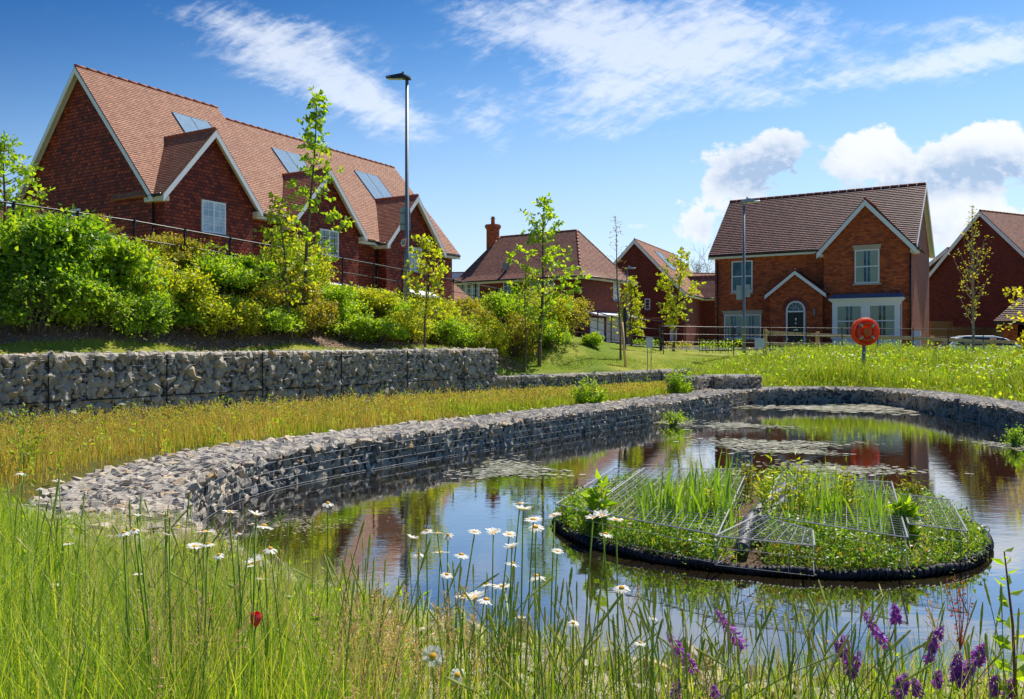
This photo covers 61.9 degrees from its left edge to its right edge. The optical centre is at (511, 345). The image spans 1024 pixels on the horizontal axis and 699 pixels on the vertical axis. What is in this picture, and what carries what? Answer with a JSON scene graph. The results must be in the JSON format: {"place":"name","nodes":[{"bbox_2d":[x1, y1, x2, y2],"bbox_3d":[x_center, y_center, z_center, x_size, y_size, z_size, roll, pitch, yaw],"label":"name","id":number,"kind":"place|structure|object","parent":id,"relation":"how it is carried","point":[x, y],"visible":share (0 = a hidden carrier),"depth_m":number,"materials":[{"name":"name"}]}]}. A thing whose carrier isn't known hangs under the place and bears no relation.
{"place":"outdoors","nodes":[
{"label":"outdoors","id":0,"kind":"place"},
{"bbox_2d":[0,280,1023,696],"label":"ground","id":1,"kind":"structure","parent":0,"point":[638,356],"depth_m":16.98,"materials":[{"name":"plant"}]},
{"bbox_2d":[0,403,45,472],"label":"weed clump","id":2,"kind":"object","parent":1,"relation":"on","point":[26,440],"visible":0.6,"depth_m":7.60,"materials":[{"name":"green plant"}]},
{"bbox_2d":[0,130,54,220],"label":"young tree","id":3,"kind":"object","parent":1,"relation":"on","point":[22,170],"visible":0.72,"depth_m":18.52,"materials":[{"name":"green plant"}]},
{"bbox_2d":[0,263,89,335],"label":"shrub","id":4,"kind":"object","parent":1,"relation":"on","point":[29,304],"visible":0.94,"depth_m":13.65,"materials":[{"name":"green plant"}]},
{"bbox_2d":[43,261,140,333],"bbox_3d":[-7.345,-0.758,14.489,1.902,1.334,1.677,0,0,0],"label":"shrub","id":5,"kind":"object","parent":1,"relation":"on","point":[111,298],"visible":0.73,"depth_m":14.37,"materials":[{"name":"green plant"}]},
{"bbox_2d":[81,233,178,303],"bbox_3d":[-7.321,-1.287,15.809,2.362,1.613,2.466,0,0,0],"label":"shrub","id":6,"kind":"object","parent":1,"relation":"on","point":[130,253],"visible":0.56,"depth_m":15.04,"materials":[{"name":"green plant"}]},
{"bbox_2d":[112,284,178,340],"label":"shrub","id":7,"kind":"object","parent":1,"relation":"on","point":[154,320],"visible":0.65,"depth_m":15.15,"materials":[{"name":"green plant"}]},
{"bbox_2d":[11,64,286,258],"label":"brick house","id":8,"kind":"structure","parent":1,"relation":"on","point":[115,146],"depth_m":34.07,"materials":[{"name":"ceramic"}]},
{"bbox_2d":[102,245,242,338],"bbox_3d":[-6.541,-1.002,16.155,2.714,1.789,2.443,0,0,0],"label":"shrub","id":9,"kind":"object","parent":1,"relation":"on","point":[195,283],"visible":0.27,"depth_m":16.14,"materials":[{"name":"green plant"}]},
{"bbox_2d":[135,231,209,270],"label":"shrub","id":10,"kind":"object","parent":1,"relation":"on","point":[176,252],"visible":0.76,"depth_m":18.03,"materials":[{"name":"green plant"}]},
{"bbox_2d":[160,288,224,332],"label":"shrub","id":11,"kind":"object","parent":1,"relation":"on","point":[184,317],"visible":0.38,"depth_m":16.17,"materials":[{"name":"green plant"}]},
{"bbox_2d":[174,239,264,294],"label":"shrub","id":12,"kind":"object","parent":1,"relation":"on","point":[224,274],"visible":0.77,"depth_m":17.97,"materials":[{"name":"green plant"}]},
{"bbox_2d":[215,252,281,293],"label":"shrub","id":13,"kind":"object","parent":1,"relation":"on","point":[247,263],"visible":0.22,"depth_m":18.98,"materials":[{"name":"green plant"}]},
{"bbox_2d":[0,347,498,427],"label":"gabion wall","id":14,"kind":"structure","parent":1,"relation":"on","point":[67,381],"depth_m":15.05,"materials":[{"name":"stone"}]},
{"bbox_2d":[0,290,526,369],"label":"bark mulch","id":15,"kind":"object","parent":1,"relation":"on","point":[95,336],"visible":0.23,"depth_m":16.91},
{"bbox_2d":[0,203,125,323],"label":"shrub","id":16,"kind":"object","parent":15,"relation":"on","point":[60,241],"visible":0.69,"depth_m":14.01,"materials":[{"name":"green plant"}]},
{"bbox_2d":[196,293,268,339],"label":"shrub","id":17,"kind":"object","parent":15,"relation":"on","point":[231,326],"visible":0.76,"depth_m":16.90,"materials":[{"name":"green plant"}]},
{"bbox_2d":[316,312,376,340],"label":"shrub","id":18,"kind":"object","parent":15,"relation":"on","point":[337,333],"visible":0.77,"depth_m":19.66,"materials":[{"name":"green plant"}]},
{"bbox_2d":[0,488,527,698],"bbox_3d":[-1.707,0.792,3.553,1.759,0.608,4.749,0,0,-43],"label":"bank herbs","id":19,"kind":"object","parent":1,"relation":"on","point":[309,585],"visible":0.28,"depth_m":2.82,"materials":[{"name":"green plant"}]},
{"bbox_2d":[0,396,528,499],"bbox_3d":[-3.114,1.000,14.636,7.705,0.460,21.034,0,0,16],"label":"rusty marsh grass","id":20,"kind":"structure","parent":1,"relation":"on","point":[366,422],"depth_m":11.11,"materials":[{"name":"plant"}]},
{"bbox_2d":[0,396,545,502],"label":"dry marsh grass","id":21,"kind":"structure","parent":1,"relation":"on","point":[145,445],"depth_m":9.88,"materials":[{"name":"plant"}]},
{"bbox_2d":[250,302,307,336],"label":"shrub","id":22,"kind":"object","parent":1,"relation":"on","point":[279,319],"visible":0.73,"depth_m":17.55,"materials":[{"name":"green plant"}]},
{"bbox_2d":[236,274,325,309],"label":"shrub","id":23,"kind":"object","parent":1,"relation":"on","point":[266,295],"visible":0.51,"depth_m":18.76,"materials":[{"name":"green plant"}]},
{"bbox_2d":[248,191,320,341],"bbox_3d":[-4.771,-1.574,17.923,1.507,3.294,1.410,0,0,0],"label":"young tree","id":24,"kind":"object","parent":1,"relation":"on","point":[275,232],"visible":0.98,"depth_m":17.86,"materials":[{"name":"green plant"}]},
{"bbox_2d":[257,231,339,299],"bbox_3d":[-5.230,-1.847,20.320,2.340,1.851,2.289,0,0,0],"label":"shrub","id":25,"kind":"object","parent":1,"relation":"on","point":[324,273],"visible":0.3,"depth_m":20.15,"materials":[{"name":"green plant"}]},
{"bbox_2d":[224,117,375,288],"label":"brick house","id":26,"kind":"structure","parent":1,"relation":"on","point":[275,156],"depth_m":40.28,"materials":[{"name":"ceramic"}]},
{"bbox_2d":[263,85,355,333],"bbox_3d":[-4.339,-2.943,18.746,1.816,5.642,1.578,0,0,-33],"label":"young tree","id":27,"kind":"object","parent":1,"relation":"on","point":[313,145],"visible":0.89,"depth_m":18.78,"materials":[{"name":"green plant"}]},
{"bbox_2d":[0,201,622,342],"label":"estate fence","id":28,"kind":"object","parent":1,"relation":"on","point":[77,213],"visible":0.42,"depth_m":19.65,"materials":[{"name":"metal"}]},
{"bbox_2d":[285,296,339,337],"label":"shrub","id":29,"kind":"object","parent":1,"relation":"on","point":[320,313],"visible":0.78,"depth_m":18.44,"materials":[{"name":"green plant"}]},
{"bbox_2d":[293,281,374,323],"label":"shrub","id":30,"kind":"object","parent":1,"relation":"on","point":[342,294],"visible":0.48,"depth_m":19.90,"materials":[{"name":"green plant"}]},
{"bbox_2d":[10,385,669,483],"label":"green marsh grass","id":31,"kind":"structure","parent":1,"relation":"on","point":[488,409],"depth_m":14.27,"materials":[{"name":"plant"}]},
{"bbox_2d":[328,284,404,317],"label":"shrub","id":32,"kind":"object","parent":1,"relation":"on","point":[378,298],"visible":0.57,"depth_m":21.52,"materials":[{"name":"green plant"}]},
{"bbox_2d":[0,286,738,371],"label":"lawn grass","id":33,"kind":"structure","parent":1,"relation":"on","point":[577,338],"depth_m":25.11,"materials":[{"name":"plant"}]},
{"bbox_2d":[342,307,411,343],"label":"shrub","id":34,"kind":"object","parent":1,"relation":"on","point":[383,327],"visible":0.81,"depth_m":19.93,"materials":[{"name":"green plant"}]},
{"bbox_2d":[8,388,749,580],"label":"gabion wall","id":35,"kind":"structure","parent":1,"relation":"on","point":[220,476],"depth_m":8.79,"materials":[{"name":"stone"}]},
{"bbox_2d":[0,375,762,501],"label":"marsh herbs","id":36,"kind":"object","parent":1,"relation":"on","point":[132,430],"visible":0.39,"depth_m":10.93,"materials":[{"name":"green plant"}]},
{"bbox_2d":[306,141,460,302],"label":"brick house","id":37,"kind":"structure","parent":1,"relation":"on","point":[374,191],"depth_m":45.18,"materials":[{"name":"ceramic"}]},
{"bbox_2d":[0,376,781,482],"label":"marsh seed heads","id":38,"kind":"object","parent":1,"relation":"on","point":[516,393],"visible":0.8,"depth_m":11.85,"materials":[{"name":"plant"}]},
{"bbox_2d":[385,71,410,302],"bbox_3d":[-3.328,-4.504,24.977,0.740,7.066,0.305,0,0,0],"label":"street lamp","id":39,"kind":"object","parent":1,"relation":"on","point":[405,213],"visible":1,"depth_m":24.95,"materials":[{"name":"metal"}]},
{"bbox_2d":[377,305,438,342],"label":"shrub","id":40,"kind":"object","parent":1,"relation":"on","point":[415,326],"visible":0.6,"depth_m":20.84,"materials":[{"name":"green plant"}]},
{"bbox_2d":[401,233,452,347],"bbox_3d":[-2.051,-1.245,20.506,1.237,2.899,1.352,0,0,0],"label":"young tree","id":41,"kind":"object","parent":1,"relation":"on","point":[433,280],"visible":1,"depth_m":20.54,"materials":[{"name":"green plant"}]},
{"bbox_2d":[399,295,469,341],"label":"shrub","id":42,"kind":"object","parent":1,"relation":"on","point":[447,305],"visible":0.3,"depth_m":22.92,"materials":[{"name":"green plant"}]},
{"bbox_2d":[428,315,484,348],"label":"shrub","id":43,"kind":"object","parent":1,"relation":"on","point":[453,332],"visible":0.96,"depth_m":22.12,"materials":[{"name":"green plant"}]},
{"bbox_2d":[430,296,495,327],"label":"shrub","id":44,"kind":"object","parent":1,"relation":"on","point":[473,305],"visible":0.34,"depth_m":24.43,"materials":[{"name":"green plant"}]},
{"bbox_2d":[458,307,513,362],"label":"shrub","id":45,"kind":"object","parent":1,"relation":"on","point":[497,340],"visible":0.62,"depth_m":23.45,"materials":[{"name":"green plant"}]},
{"bbox_2d":[22,575,995,698],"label":"feathery seed heads","id":46,"kind":"object","parent":1,"relation":"on","point":[378,623],"visible":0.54,"depth_m":1.89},
{"bbox_2d":[477,287,543,327],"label":"shrub","id":47,"kind":"object","parent":1,"relation":"on","point":[500,307],"visible":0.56,"depth_m":25.57,"materials":[{"name":"green plant"}]},
{"bbox_2d":[0,484,1023,698],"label":"foreground grass","id":48,"kind":"structure","parent":1,"relation":"on","point":[17,641],"depth_m":1.96,"materials":[{"name":"plant"}]},
{"bbox_2d":[0,454,1023,698],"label":"timothy heads","id":49,"kind":"object","parent":1,"relation":"on","point":[730,650],"visible":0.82,"depth_m":1.96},
{"bbox_2d":[498,309,545,359],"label":"shrub","id":50,"kind":"object","parent":1,"relation":"on","point":[517,340],"visible":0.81,"depth_m":24.45,"materials":[{"name":"green plant"}]},
{"bbox_2d":[507,262,541,371],"bbox_3d":[0.374,-0.711,23.500,0.952,3.174,0.962,0,0,-28],"label":"young tree","id":51,"kind":"object","parent":1,"relation":"on","point":[518,296],"visible":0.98,"depth_m":23.49,"materials":[{"name":"green plant"}]},
{"bbox_2d":[35,500,1023,698],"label":"dry stalks","id":52,"kind":"object","parent":1,"relation":"on","point":[162,564],"visible":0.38,"depth_m":2.27,"materials":[{"name":"plant"}]},
{"bbox_2d":[501,284,579,335],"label":"shrub","id":53,"kind":"object","parent":1,"relation":"on","point":[559,300],"visible":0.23,"depth_m":26.70,"materials":[{"name":"green plant"}]},
{"bbox_2d":[493,192,591,366],"bbox_3d":[1.010,-1.830,24.505,2.573,5.142,2.130,0,0,36],"label":"young tree","id":54,"kind":"object","parent":1,"relation":"on","point":[545,308],"visible":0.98,"depth_m":24.39,"materials":[{"name":"green plant"}]},
{"bbox_2d":[454,216,638,343],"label":"brick house","id":55,"kind":"structure","parent":1,"relation":"on","point":[490,267],"depth_m":63.91,"materials":[{"name":"brown ceramic"}]},
{"bbox_2d":[523,314,575,348],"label":"shrub","id":56,"kind":"object","parent":1,"relation":"on","point":[554,335],"visible":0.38,"depth_m":25.79,"materials":[{"name":"green plant"}]},
{"bbox_2d":[77,555,1022,698],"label":"wildflowers","id":57,"kind":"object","parent":1,"relation":"on","point":[665,677],"depth_m":2.75,"materials":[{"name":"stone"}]},
{"bbox_2d":[715,609,748,698],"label":"vetch spike","id":58,"kind":"object","parent":57,"relation":"on","point":[733,638],"visible":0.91,"depth_m":1.92,"materials":[{"name":"purple plant"}]},
{"bbox_2d":[863,611,898,698],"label":"vetch spike","id":59,"kind":"object","parent":57,"relation":"on","point":[875,630],"visible":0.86,"depth_m":1.92,"materials":[{"name":"purple plant"}]},
{"bbox_2d":[943,656,978,698],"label":"vetch spike","id":60,"kind":"object","parent":57,"relation":"on","point":[956,677],"visible":0.81,"depth_m":1.91,"materials":[{"name":"purple plant"}]},
{"bbox_2d":[547,293,594,340],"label":"shrub","id":61,"kind":"object","parent":1,"relation":"on","point":[577,315],"visible":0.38,"depth_m":27.70,"materials":[{"name":"green plant"}]},
{"bbox_2d":[569,375,607,403],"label":"weed clump","id":62,"kind":"object","parent":1,"relation":"on","point":[589,395],"visible":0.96,"depth_m":15.28,"materials":[{"name":"green plant"}]},
{"bbox_2d":[496,367,708,393],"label":"gabion wall","id":63,"kind":"structure","parent":1,"relation":"on","point":[537,380],"depth_m":23.65,"materials":[{"name":"stone"}]},
{"bbox_2d":[609,275,648,345],"bbox_3d":[4.944,-1.364,36.081,1.731,3.200,1.297,0,0,0],"label":"young tree","id":64,"kind":"object","parent":1,"relation":"on","point":[629,290],"visible":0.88,"depth_m":35.96,"materials":[{"name":"green plant"}]},
{"bbox_2d":[614,238,714,345],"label":"brick house","id":65,"kind":"structure","parent":1,"relation":"on","point":[646,260],"depth_m":79.79,"materials":[{"name":"brick"}]},
{"bbox_2d":[664,366,694,393],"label":"weed clump","id":66,"kind":"object","parent":1,"relation":"on","point":[676,384],"visible":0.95,"depth_m":18.37,"materials":[{"name":"green plant"}]},
{"bbox_2d":[655,246,705,350],"bbox_3d":[7.041,-1.899,36.067,2.047,4.575,2.383,0,0,0],"label":"young tree","id":67,"kind":"object","parent":1,"relation":"on","point":[676,312],"visible":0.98,"depth_m":35.86,"materials":[{"name":"green plant"}]},
{"bbox_2d":[704,373,762,389],"bbox_3d":[5.298,1.044,20.557,1.259,0.766,0.916,0,0,-21],"label":"gabion basket","id":68,"kind":"object","parent":1,"relation":"on","point":[733,381],"visible":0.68,"depth_m":20.23,"materials":[{"name":"stone"}]},
{"bbox_2d":[736,197,759,354],"bbox_3d":[9.278,-2.624,33.500,0.900,6.454,0.260,0,0,0],"label":"street lamp","id":69,"kind":"object","parent":1,"relation":"on","point":[742,291],"visible":0.98,"depth_m":33.46,"materials":[{"name":"metal"}]},
{"bbox_2d":[623,307,983,355],"bbox_3d":[10.885,-0.277,33.089,15.594,2.075,2.933,0,0,-17],"label":"estate fence","id":70,"kind":"object","parent":1,"relation":"on","point":[660,337],"visible":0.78,"depth_m":33.05,"materials":[{"name":"black paint"}]},
{"bbox_2d":[708,182,934,348],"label":"brick house","id":71,"kind":"structure","parent":1,"relation":"on","point":[830,262],"depth_m":47.05,"materials":[{"name":"brick"}]},
{"bbox_2d":[722,310,762,339],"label":"window","id":72,"kind":"structure","parent":71,"relation":"in","point":[731,318],"depth_m":49.22,"materials":[{"name":"white glass"}]},
{"bbox_2d":[732,260,753,292],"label":"window","id":73,"kind":"structure","parent":71,"relation":"in","point":[737,266],"depth_m":49.22,"materials":[{"name":"white glass"}]},
{"bbox_2d":[788,312,802,346],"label":"front door","id":74,"kind":"structure","parent":71,"relation":"in","point":[795,319],"depth_m":46.72,"materials":[{"name":"black paint"}]},
{"bbox_2d":[828,292,905,338],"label":"bay window","id":75,"kind":"structure","parent":71,"relation":"in","point":[885,309],"depth_m":44.26,"materials":[{"name":"white glass"}]},
{"bbox_2d":[679,339,1023,400],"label":"meadow grass","id":76,"kind":"structure","parent":1,"relation":"on","point":[808,372],"depth_m":22.82,"materials":[{"name":"plant"}]},
{"bbox_2d":[686,339,1023,400],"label":"meadow herbs","id":77,"kind":"object","parent":1,"relation":"on","point":[922,359],"visible":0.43,"depth_m":23.91,"materials":[{"name":"green plant"}]},
{"bbox_2d":[851,318,879,362],"bbox_3d":[9.944,0.196,24.009,0.790,1.962,0.278,0,0,-4],"label":"lifebuoy housing","id":78,"kind":"object","parent":1,"relation":"on","point":[865,332],"visible":0.98,"depth_m":23.92,"materials":[{"name":"plastic"}]},
{"bbox_2d":[745,385,1023,431],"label":"gabion wall","id":79,"kind":"structure","parent":1,"relation":"on","point":[996,412],"depth_m":18.49,"materials":[{"name":"stone"}]},
{"bbox_2d":[763,329,1019,353],"bbox_3d":[16.931,0.161,35.968,12.628,1.718,0.165,0,0,0],"label":"post and rail fence","id":80,"kind":"object","parent":1,"relation":"on","point":[991,341],"visible":0.49,"depth_m":35.88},
{"bbox_2d":[946,574,973,697],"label":"dock","id":81,"kind":"object","parent":1,"relation":"on","point":[960,640],"visible":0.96,"depth_m":1.95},
{"bbox_2d":[930,321,1003,348],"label":"close board fence","id":82,"kind":"object","parent":1,"relation":"on","point":[938,328],"visible":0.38,"depth_m":53.21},
{"bbox_2d":[945,205,993,353],"bbox_3d":[18.373,-2.463,33.938,1.675,6.295,1.526,0,0,0],"label":"young tree","id":83,"kind":"object","parent":1,"relation":"on","point":[973,258],"visible":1,"depth_m":33.97,"materials":[{"name":"green plant"}]},
{"bbox_2d":[929,209,1023,346],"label":"brick house","id":84,"kind":"structure","parent":1,"relation":"on","point":[1004,268],"depth_m":63.17,"materials":[{"name":"brick"}]},
{"bbox_2d":[989,547,1023,698],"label":"foreground shrub","id":85,"kind":"object","parent":1,"relation":"on","point":[1010,623],"visible":0.84,"depth_m":1.90,"materials":[{"name":"green plant"}]},
{"bbox_2d":[993,297,1023,345],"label":"garage","id":86,"kind":"structure","parent":1,"relation":"on","point":[1017,330],"depth_m":49.84,"materials":[{"name":"tile"}]},
{"bbox_2d":[996,286,1023,355],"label":"young tree","id":87,"kind":"object","parent":1,"relation":"on","point":[1020,295],"visible":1,"depth_m":19.01,"materials":[{"name":"green plant"}]},
{"bbox_2d":[0,0,1023,272],"label":"sky","id":88,"kind":"structure","parent":0,"point":[655,116],"materials":[{"name":"blue"}]},
{"bbox_2d":[201,402,1023,686],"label":"water","id":89,"kind":"structure","parent":0,"point":[945,453],"depth_m":6.61,"materials":[{"name":"liquid"}]},
{"bbox_2d":[444,453,585,480],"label":"floating weed","id":90,"kind":"object","parent":89,"relation":"on","point":[508,468],"visible":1,"depth_m":9.33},
{"bbox_2d":[552,468,993,579],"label":"floating island","id":91,"kind":"structure","parent":89,"relation":"on","point":[750,562],"depth_m":5.40,"materials":[{"name":"plant"}]},
{"bbox_2d":[576,468,621,538],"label":"leafy water plant","id":92,"kind":"object","parent":91,"relation":"on","point":[591,497],"visible":0.71,"depth_m":5.93,"materials":[{"name":"green plant"}]},
{"bbox_2d":[629,478,673,537],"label":"iris clump","id":93,"kind":"object","parent":91,"relation":"on","point":[642,503],"visible":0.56,"depth_m":5.86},
{"bbox_2d":[633,462,704,536],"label":"iris clump","id":94,"kind":"object","parent":91,"relation":"on","point":[668,488],"visible":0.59,"depth_m":5.87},
{"bbox_2d":[683,446,740,538],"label":"iris clump","id":95,"kind":"object","parent":91,"relation":"on","point":[722,502],"visible":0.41,"depth_m":6.06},
{"bbox_2d":[673,464,757,542],"bbox_3d":[1.331,1.055,5.879,0.558,0.560,0.433,0,0,-27],"label":"iris clump","id":96,"kind":"object","parent":91,"relation":"on","point":[695,505],"visible":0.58,"depth_m":5.77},
{"bbox_2d":[731,454,758,499],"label":"leafy water plant","id":97,"kind":"object","parent":91,"relation":"on","point":[748,479],"visible":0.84,"depth_m":7.37,"materials":[{"name":"green plant"}]},
{"bbox_2d":[551,463,991,577],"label":"marsh plants","id":98,"kind":"object","parent":91,"relation":"on","point":[893,551],"visible":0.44,"depth_m":5.52,"materials":[{"name":"green plant"}]},
{"bbox_2d":[559,469,987,567],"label":"raft litter","id":99,"kind":"object","parent":91,"relation":"on","point":[818,548],"visible":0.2,"depth_m":5.52,"materials":[{"name":"green plant"}]},
{"bbox_2d":[751,450,823,535],"bbox_3d":[1.879,1.035,5.894,0.562,0.602,0.401,0,0,-11],"label":"leafy water plant","id":100,"kind":"object","parent":91,"relation":"on","point":[763,496],"visible":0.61,"depth_m":5.90,"materials":[{"name":"green plant"}]},
{"bbox_2d":[781,457,857,538],"bbox_3d":[2.077,1.039,5.860,0.346,0.593,0.476,0,0,-19],"label":"iris clump","id":101,"kind":"object","parent":91,"relation":"on","point":[826,504],"visible":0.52,"depth_m":5.75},
{"bbox_2d":[828,456,859,526],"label":"leafy water plant","id":102,"kind":"object","parent":91,"relation":"on","point":[852,501],"visible":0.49,"depth_m":6.10,"materials":[{"name":"green plant"}]},
{"bbox_2d":[834,468,884,540],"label":"iris clump","id":103,"kind":"object","parent":91,"relation":"on","point":[865,506],"visible":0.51,"depth_m":5.91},
{"bbox_2d":[828,481,918,548],"bbox_3d":[2.390,1.115,5.642,0.557,0.439,0.319,0,0,11],"label":"iris clump","id":104,"kind":"object","parent":91,"relation":"on","point":[880,514],"visible":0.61,"depth_m":5.63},
{"bbox_2d":[883,488,925,544],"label":"leafy water plant","id":105,"kind":"object","parent":91,"relation":"on","point":[913,507],"visible":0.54,"depth_m":5.64,"materials":[{"name":"green plant"}]},
{"bbox_2d":[673,436,878,455],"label":"floating weed","id":106,"kind":"object","parent":89,"relation":"on","point":[763,443],"visible":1,"depth_m":11.77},
{"bbox_2d":[742,404,932,414],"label":"floating weed","id":107,"kind":"object","parent":89,"relation":"on","point":[864,409],"visible":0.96,"depth_m":18.41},
{"bbox_2d":[740,455,969,477],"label":"floating weed","id":108,"kind":"object","parent":89,"relation":"on","point":[831,468],"visible":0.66,"depth_m":9.34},
{"bbox_2d":[626,344,811,348],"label":"driveway","id":109,"kind":"structure","parent":0,"point":[695,347],"depth_m":44.50,"materials":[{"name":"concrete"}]},
{"bbox_2d":[935,336,1021,350],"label":"parked car","id":110,"kind":"object","parent":109,"relation":"on","point":[976,337],"visible":0.09,"depth_m":40.20,"materials":[{"name":"white paint"}]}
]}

